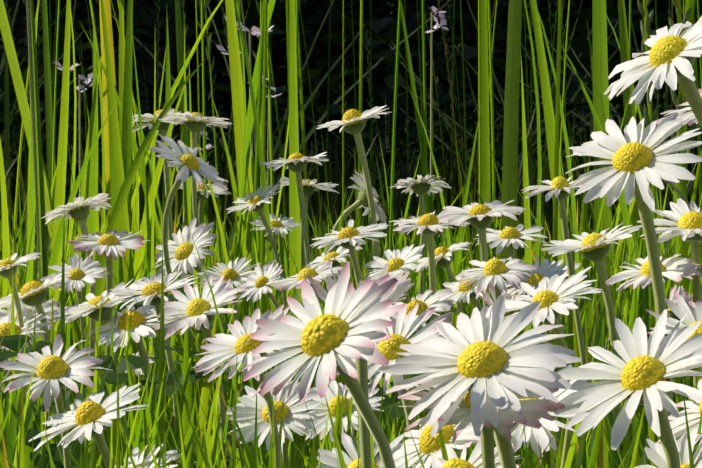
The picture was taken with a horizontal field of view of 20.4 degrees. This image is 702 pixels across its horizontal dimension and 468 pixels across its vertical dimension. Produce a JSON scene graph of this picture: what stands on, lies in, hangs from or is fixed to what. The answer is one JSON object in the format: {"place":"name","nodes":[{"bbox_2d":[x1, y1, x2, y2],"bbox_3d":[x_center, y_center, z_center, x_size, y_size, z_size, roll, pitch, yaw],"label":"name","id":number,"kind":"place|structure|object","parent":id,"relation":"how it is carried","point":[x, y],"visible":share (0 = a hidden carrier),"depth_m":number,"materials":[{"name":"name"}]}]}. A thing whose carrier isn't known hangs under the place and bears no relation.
{"place":"outdoors","nodes":[
{"label":"outdoors","id":0,"kind":"place"},
{"bbox_2d":[0,196,699,271],"bbox_3d":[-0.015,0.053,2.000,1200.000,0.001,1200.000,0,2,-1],"label":"lawn","id":1,"kind":"structure","parent":0,"point":[310,241],"depth_m":3.43,"materials":[{"name":"plant"}]},
{"bbox_2d":[29,383,148,467],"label":"daisy","id":2,"kind":"object","parent":1,"relation":"on","point":[90,417],"visible":1,"depth_m":0.36,"materials":[{"name":"white plant"}]},
{"bbox_2d":[149,134,228,398],"bbox_3d":[-0.050,0.034,0.635,0.024,0.133,0.050,0,2,7],"label":"daisy","id":3,"kind":"object","parent":1,"relation":"on","point":[188,163],"visible":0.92,"depth_m":0.62,"materials":[{"name":"white plant"}]},
{"bbox_2d":[278,176,339,304],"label":"daisy","id":4,"kind":"object","parent":1,"relation":"on","point":[310,187],"visible":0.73,"depth_m":0.85,"materials":[{"name":"white plant"}]},
{"bbox_2d":[0,294,649,467],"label":"leaves","id":5,"kind":"object","parent":1,"relation":"on","point":[11,342],"visible":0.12,"depth_m":0.50,"materials":[{"name":"green plant"}]},
{"bbox_2d":[0,0,701,186],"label":"hedge shrubs","id":6,"kind":"object","parent":1,"relation":"on","point":[314,12],"visible":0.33,"depth_m":7.57,"materials":[{"name":"green plant"}]},
{"bbox_2d":[0,0,701,231],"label":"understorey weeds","id":7,"kind":"object","parent":1,"relation":"on","point":[573,93],"visible":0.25,"depth_m":3.25,"materials":[{"name":"green plant"}]},
{"bbox_2d":[316,432,418,467],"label":"daisy","id":8,"kind":"object","parent":1,"relation":"on","point":[328,458],"visible":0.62,"depth_m":0.34,"materials":[{"name":"white plant"}]},
{"bbox_2d":[336,303,452,467],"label":"daisy","id":9,"kind":"object","parent":1,"relation":"on","point":[402,329],"visible":0.33,"depth_m":0.36,"materials":[{"name":"white plant"}]},
{"bbox_2d":[466,364,587,467],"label":"daisy","id":10,"kind":"object","parent":1,"relation":"on","point":[544,435],"visible":0.23,"depth_m":0.33,"materials":[{"name":"white plant"}]},
{"bbox_2d":[647,154,689,423],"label":"daisy","id":11,"kind":"object","parent":1,"relation":"on","point":[676,189],"visible":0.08,"depth_m":0.59,"materials":[{"name":"green plant"}]},
{"bbox_2d":[0,0,701,467],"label":"meadow grass","id":12,"kind":"structure","parent":0,"point":[130,186],"depth_m":0.78,"materials":[{"name":"green plant"}]},
{"bbox_2d":[0,252,40,427],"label":"daisy","id":13,"kind":"object","parent":12,"relation":"on","point":[7,265],"visible":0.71,"depth_m":0.60,"materials":[{"name":"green plant"}]},
{"bbox_2d":[0,305,50,362],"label":"daisy","id":14,"kind":"object","parent":12,"relation":"on","point":[6,319],"visible":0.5,"depth_m":0.59,"materials":[{"name":"white plant"}]},
{"bbox_2d":[0,299,60,355],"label":"daisy","id":15,"kind":"object","parent":12,"relation":"on","point":[47,306],"visible":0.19,"depth_m":0.65,"materials":[{"name":"white plant"}]},
{"bbox_2d":[0,271,70,341],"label":"daisy","id":16,"kind":"object","parent":12,"relation":"on","point":[36,291],"visible":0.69,"depth_m":0.61,"materials":[{"name":"white plant"}]},
{"bbox_2d":[0,333,112,467],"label":"daisy","id":17,"kind":"object","parent":12,"relation":"on","point":[54,373],"visible":1,"depth_m":0.38,"materials":[{"name":"white plant"}]},
{"bbox_2d":[40,253,108,397],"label":"daisy","id":18,"kind":"object","parent":12,"relation":"on","point":[86,270],"visible":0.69,"depth_m":0.64,"materials":[{"name":"white plant"}]},
{"bbox_2d":[41,193,111,379],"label":"daisy","id":19,"kind":"object","parent":12,"relation":"on","point":[77,209],"visible":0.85,"depth_m":0.68,"materials":[{"name":"white plant"}]},
{"bbox_2d":[53,278,142,407],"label":"daisy","id":20,"kind":"object","parent":12,"relation":"on","point":[92,306],"visible":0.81,"depth_m":0.58,"materials":[{"name":"white plant"}]},
{"bbox_2d":[66,229,150,354],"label":"daisy","id":21,"kind":"object","parent":12,"relation":"on","point":[109,245],"visible":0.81,"depth_m":0.66,"materials":[{"name":"white plant"}]},
{"bbox_2d":[84,382,136,408],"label":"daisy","id":22,"kind":"object","parent":12,"relation":"on","point":[124,406],"visible":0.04,"depth_m":0.61,"materials":[{"name":"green plant"}]},
{"bbox_2d":[84,301,179,431],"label":"daisy","id":23,"kind":"object","parent":12,"relation":"on","point":[140,320],"visible":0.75,"depth_m":0.57,"materials":[{"name":"white plant"}]},
{"bbox_2d":[116,352,153,412],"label":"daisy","id":24,"kind":"object","parent":12,"relation":"on","point":[139,370],"visible":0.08,"depth_m":0.64,"materials":[{"name":"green plant"}]},
{"bbox_2d":[115,444,180,467],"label":"daisy","id":25,"kind":"object","parent":12,"relation":"on","point":[137,459],"visible":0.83,"depth_m":0.40,"materials":[{"name":"white plant"}]},
{"bbox_2d":[110,271,199,467],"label":"daisy","id":26,"kind":"object","parent":12,"relation":"on","point":[150,293],"visible":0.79,"depth_m":0.56,"materials":[{"name":"white plant"}]},
{"bbox_2d":[132,108,185,272],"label":"daisy","id":27,"kind":"object","parent":12,"relation":"on","point":[163,127],"visible":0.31,"depth_m":0.79,"materials":[{"name":"white plant"}]},
{"bbox_2d":[149,217,225,392],"bbox_3d":[-0.055,0.047,0.673,0.024,0.105,0.053,0,2,5],"label":"daisy","id":28,"kind":"object","parent":12,"relation":"on","point":[182,250],"visible":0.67,"depth_m":0.66,"materials":[{"name":"white plant"}]},
{"bbox_2d":[158,111,231,343],"bbox_3d":[-0.056,0.027,0.704,0.026,0.142,0.025,-1,2,-14],"label":"daisy","id":29,"kind":"object","parent":12,"relation":"on","point":[195,123],"visible":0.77,"depth_m":0.70,"materials":[{"name":"white plant"}]},
{"bbox_2d":[153,275,245,447],"bbox_3d":[-0.038,0.058,0.497,0.024,0.094,0.024,0,2,-1],"label":"daisy","id":30,"kind":"object","parent":12,"relation":"on","point":[197,311],"visible":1,"depth_m":0.50,"materials":[{"name":"white plant"}]},
{"bbox_2d":[178,182,231,261],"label":"daisy","id":31,"kind":"object","parent":12,"relation":"on","point":[216,190],"visible":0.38,"depth_m":0.92,"materials":[{"name":"white plant"}]},
{"bbox_2d":[197,257,260,381],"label":"daisy","id":32,"kind":"object","parent":12,"relation":"on","point":[227,271],"visible":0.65,"depth_m":0.64,"materials":[{"name":"white plant"}]},
{"bbox_2d":[192,305,289,467],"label":"daisy","id":33,"kind":"object","parent":12,"relation":"on","point":[239,345],"visible":0.65,"depth_m":0.40,"materials":[{"name":"white plant"}]},
{"bbox_2d":[53,6,448,269],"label":"wildflowers","id":34,"kind":"object","parent":12,"relation":"on","point":[255,30],"visible":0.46,"depth_m":1.20,"materials":[{"name":"white plant"}]},
{"bbox_2d":[226,183,286,314],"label":"daisy","id":35,"kind":"object","parent":12,"relation":"on","point":[257,200],"visible":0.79,"depth_m":0.69,"materials":[{"name":"white plant"}]},
{"bbox_2d":[239,259,288,386],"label":"daisy","id":36,"kind":"object","parent":12,"relation":"on","point":[258,283],"visible":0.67,"depth_m":0.60,"materials":[{"name":"white plant"}]},
{"bbox_2d":[226,375,319,467],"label":"daisy","id":37,"kind":"object","parent":12,"relation":"on","point":[293,421],"visible":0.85,"depth_m":0.41,"materials":[{"name":"white plant"}]},
{"bbox_2d":[250,214,299,310],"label":"daisy","id":38,"kind":"object","parent":12,"relation":"on","point":[280,226],"visible":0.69,"depth_m":0.74,"materials":[{"name":"white plant"}]},
{"bbox_2d":[259,152,328,267],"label":"daisy","id":39,"kind":"object","parent":12,"relation":"on","point":[296,162],"visible":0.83,"depth_m":0.70,"materials":[{"name":"white plant"}]},
{"bbox_2d":[268,263,342,463],"bbox_3d":[-0.010,0.057,0.497,0.019,0.097,0.024,-1,2,-35],"label":"daisy","id":40,"kind":"object","parent":12,"relation":"on","point":[317,273],"visible":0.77,"depth_m":0.49,"materials":[{"name":"white plant"}]},
{"bbox_2d":[240,261,404,467],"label":"daisy","id":41,"kind":"object","parent":12,"relation":"on","point":[328,342],"visible":0.98,"depth_m":0.21,"materials":[{"name":"white plant"}]},
{"bbox_2d":[306,244,362,278],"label":"daisy","id":42,"kind":"object","parent":12,"relation":"on","point":[336,258],"visible":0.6,"depth_m":0.62,"materials":[{"name":"white plant"}]},
{"bbox_2d":[299,380,383,451],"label":"daisy","id":43,"kind":"object","parent":12,"relation":"on","point":[332,395],"visible":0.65,"depth_m":0.45,"materials":[{"name":"white plant"}]},
{"bbox_2d":[310,219,388,416],"bbox_3d":[-0.001,0.050,0.549,0.022,0.107,0.024,0,2,-1],"label":"daisy","id":44,"kind":"object","parent":12,"relation":"on","point":[349,237],"visible":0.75,"depth_m":0.55,"materials":[{"name":"white plant"}]},
{"bbox_2d":[316,105,388,280],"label":"daisy","id":45,"kind":"object","parent":12,"relation":"on","point":[353,122],"visible":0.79,"depth_m":0.70,"materials":[{"name":"white plant"}]},
{"bbox_2d":[328,171,387,317],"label":"daisy","id":46,"kind":"object","parent":12,"relation":"on","point":[361,201],"visible":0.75,"depth_m":0.70,"materials":[{"name":"white plant"}]},
{"bbox_2d":[304,263,414,467],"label":"daisy bud","id":47,"kind":"object","parent":12,"relation":"on","point":[401,287],"visible":0.21,"depth_m":0.26,"materials":[{"name":"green plant"}]},
{"bbox_2d":[377,294,406,443],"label":"daisy","id":48,"kind":"object","parent":12,"relation":"on","point":[396,301],"depth_m":0.58,"materials":[{"name":"white plant"}]},
{"bbox_2d":[362,244,424,303],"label":"daisy","id":49,"kind":"object","parent":12,"relation":"on","point":[405,258],"visible":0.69,"depth_m":0.62,"materials":[{"name":"white plant"}]},
{"bbox_2d":[390,174,450,330],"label":"daisy","id":50,"kind":"object","parent":12,"relation":"on","point":[421,186],"visible":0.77,"depth_m":0.71,"materials":[{"name":"white plant"}]},
{"bbox_2d":[389,289,455,331],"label":"daisy","id":51,"kind":"object","parent":12,"relation":"on","point":[441,306],"visible":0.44,"depth_m":0.56,"materials":[{"name":"white plant"}]},
{"bbox_2d":[389,210,469,334],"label":"daisy","id":52,"kind":"object","parent":12,"relation":"on","point":[429,226],"visible":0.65,"depth_m":0.57,"materials":[{"name":"white plant"}]},
{"bbox_2d":[392,407,480,467],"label":"daisy","id":53,"kind":"object","parent":12,"relation":"on","point":[430,446],"visible":0.58,"depth_m":0.32,"materials":[{"name":"white plant"}]},
{"bbox_2d":[412,242,471,332],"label":"daisy","id":54,"kind":"object","parent":12,"relation":"on","point":[443,257],"visible":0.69,"depth_m":0.64,"materials":[{"name":"white plant"}]},
{"bbox_2d":[436,268,489,311],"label":"daisy","id":55,"kind":"object","parent":12,"relation":"on","point":[463,293],"visible":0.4,"depth_m":0.57,"materials":[{"name":"white plant"}]},
{"bbox_2d":[436,440,521,467],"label":"daisy","id":56,"kind":"object","parent":12,"relation":"on","point":[474,460],"visible":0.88,"depth_m":0.28,"materials":[{"name":"white plant"}]},
{"bbox_2d":[378,295,580,467],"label":"daisy","id":57,"kind":"object","parent":12,"relation":"on","point":[484,362],"visible":1,"depth_m":0.27,"materials":[{"name":"white plant"}]},
{"bbox_2d":[437,200,525,306],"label":"daisy","id":58,"kind":"object","parent":12,"relation":"on","point":[479,216],"visible":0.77,"depth_m":0.53,"materials":[{"name":"white plant"}]},
{"bbox_2d":[398,379,569,467],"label":"daisy","id":59,"kind":"object","parent":12,"relation":"on","point":[532,409],"visible":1,"depth_m":0.26,"materials":[{"name":"white plant"}]},
{"bbox_2d":[455,257,537,299],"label":"daisy","id":60,"kind":"object","parent":12,"relation":"on","point":[495,273],"visible":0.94,"depth_m":0.47,"materials":[{"name":"white plant"}]},
{"bbox_2d":[480,285,521,316],"bbox_3d":[0.042,0.059,0.513,0.012,0.091,0.023,-1,2,-18],"label":"daisy bud","id":61,"kind":"object","parent":12,"relation":"on","point":[486,298],"visible":0.27,"depth_m":0.52,"materials":[{"name":"plant"}]},
{"bbox_2d":[475,224,547,342],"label":"daisy","id":62,"kind":"object","parent":12,"relation":"on","point":[510,238],"visible":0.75,"depth_m":0.59,"materials":[{"name":"white plant"}]},
{"bbox_2d":[501,257,567,467],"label":"daisy","id":63,"kind":"object","parent":12,"relation":"on","point":[541,272],"visible":0.52,"depth_m":0.52,"materials":[{"name":"white plant"}]},
{"bbox_2d":[502,266,601,467],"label":"daisy","id":64,"kind":"object","parent":12,"relation":"on","point":[552,294],"visible":0.73,"depth_m":0.40,"materials":[{"name":"white plant"}]},
{"bbox_2d":[521,176,590,440],"bbox_3d":[0.053,0.045,0.499,0.020,0.120,0.019,0,2,-1],"label":"daisy","id":65,"kind":"object","parent":12,"relation":"on","point":[559,188],"visible":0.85,"depth_m":0.50,"materials":[{"name":"green plant"}]},
{"bbox_2d":[544,259,580,332],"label":"daisy","id":66,"kind":"object","parent":12,"relation":"on","point":[577,265],"visible":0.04,"depth_m":0.62,"materials":[{"name":"white plant"}]},
{"bbox_2d":[541,223,641,450],"bbox_3d":[0.058,0.052,0.469,0.024,0.109,0.025,0,2,-1],"label":"daisy","id":67,"kind":"object","parent":12,"relation":"on","point":[594,247],"visible":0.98,"depth_m":0.47,"materials":[{"name":"white plant"}]},
{"bbox_2d":[554,309,701,467],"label":"daisy","id":68,"kind":"object","parent":12,"relation":"on","point":[648,373],"visible":0.96,"depth_m":0.29,"materials":[{"name":"white plant"}]},
{"bbox_2d":[565,112,701,429],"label":"daisy","id":69,"kind":"object","parent":12,"relation":"on","point":[635,163],"visible":0.96,"depth_m":0.40,"materials":[{"name":"white plant"}]},
{"bbox_2d":[604,16,701,128],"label":"daisy","id":70,"kind":"object","parent":12,"relation":"on","point":[669,59],"visible":1,"depth_m":0.36,"materials":[{"name":"white plant"}]},
{"bbox_2d":[605,254,701,467],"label":"daisy","id":71,"kind":"object","parent":12,"relation":"on","point":[677,269],"visible":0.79,"depth_m":0.45,"materials":[{"name":"white plant"}]},
{"bbox_2d":[634,430,701,467],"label":"daisy","id":72,"kind":"object","parent":12,"relation":"on","point":[655,453],"visible":0.71,"depth_m":0.32,"materials":[{"name":"white plant"}]},
{"bbox_2d":[637,198,701,460],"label":"daisy","id":73,"kind":"object","parent":12,"relation":"on","point":[687,226],"visible":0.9,"depth_m":0.45,"materials":[{"name":"white plant"}]},
{"bbox_2d":[646,291,701,370],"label":"daisy","id":74,"kind":"object","parent":12,"relation":"on","point":[681,309],"visible":0.35,"depth_m":0.38,"materials":[{"name":"white plant"}]},
{"bbox_2d":[651,89,701,125],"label":"daisy","id":75,"kind":"object","parent":12,"relation":"on","point":[689,115],"visible":0.44,"depth_m":0.44,"materials":[{"name":"white plant"}]},
{"bbox_2d":[658,379,701,454],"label":"daisy","id":76,"kind":"object","parent":12,"relation":"on","point":[694,412],"visible":0.67,"depth_m":0.33,"materials":[{"name":"white plant"}]},
{"bbox_2d":[667,285,692,327],"bbox_3d":[0.099,0.059,0.600,0.015,0.086,0.008,0,2,-1],"label":"daisy bud","id":77,"kind":"object","parent":12,"relation":"on","point":[687,298],"visible":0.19,"depth_m":0.60,"materials":[{"name":"plant"}]},
{"bbox_2d":[0,0,701,183],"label":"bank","id":78,"kind":"structure","parent":0,"point":[284,87],"depth_m":13.11,"materials":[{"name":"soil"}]}
]}

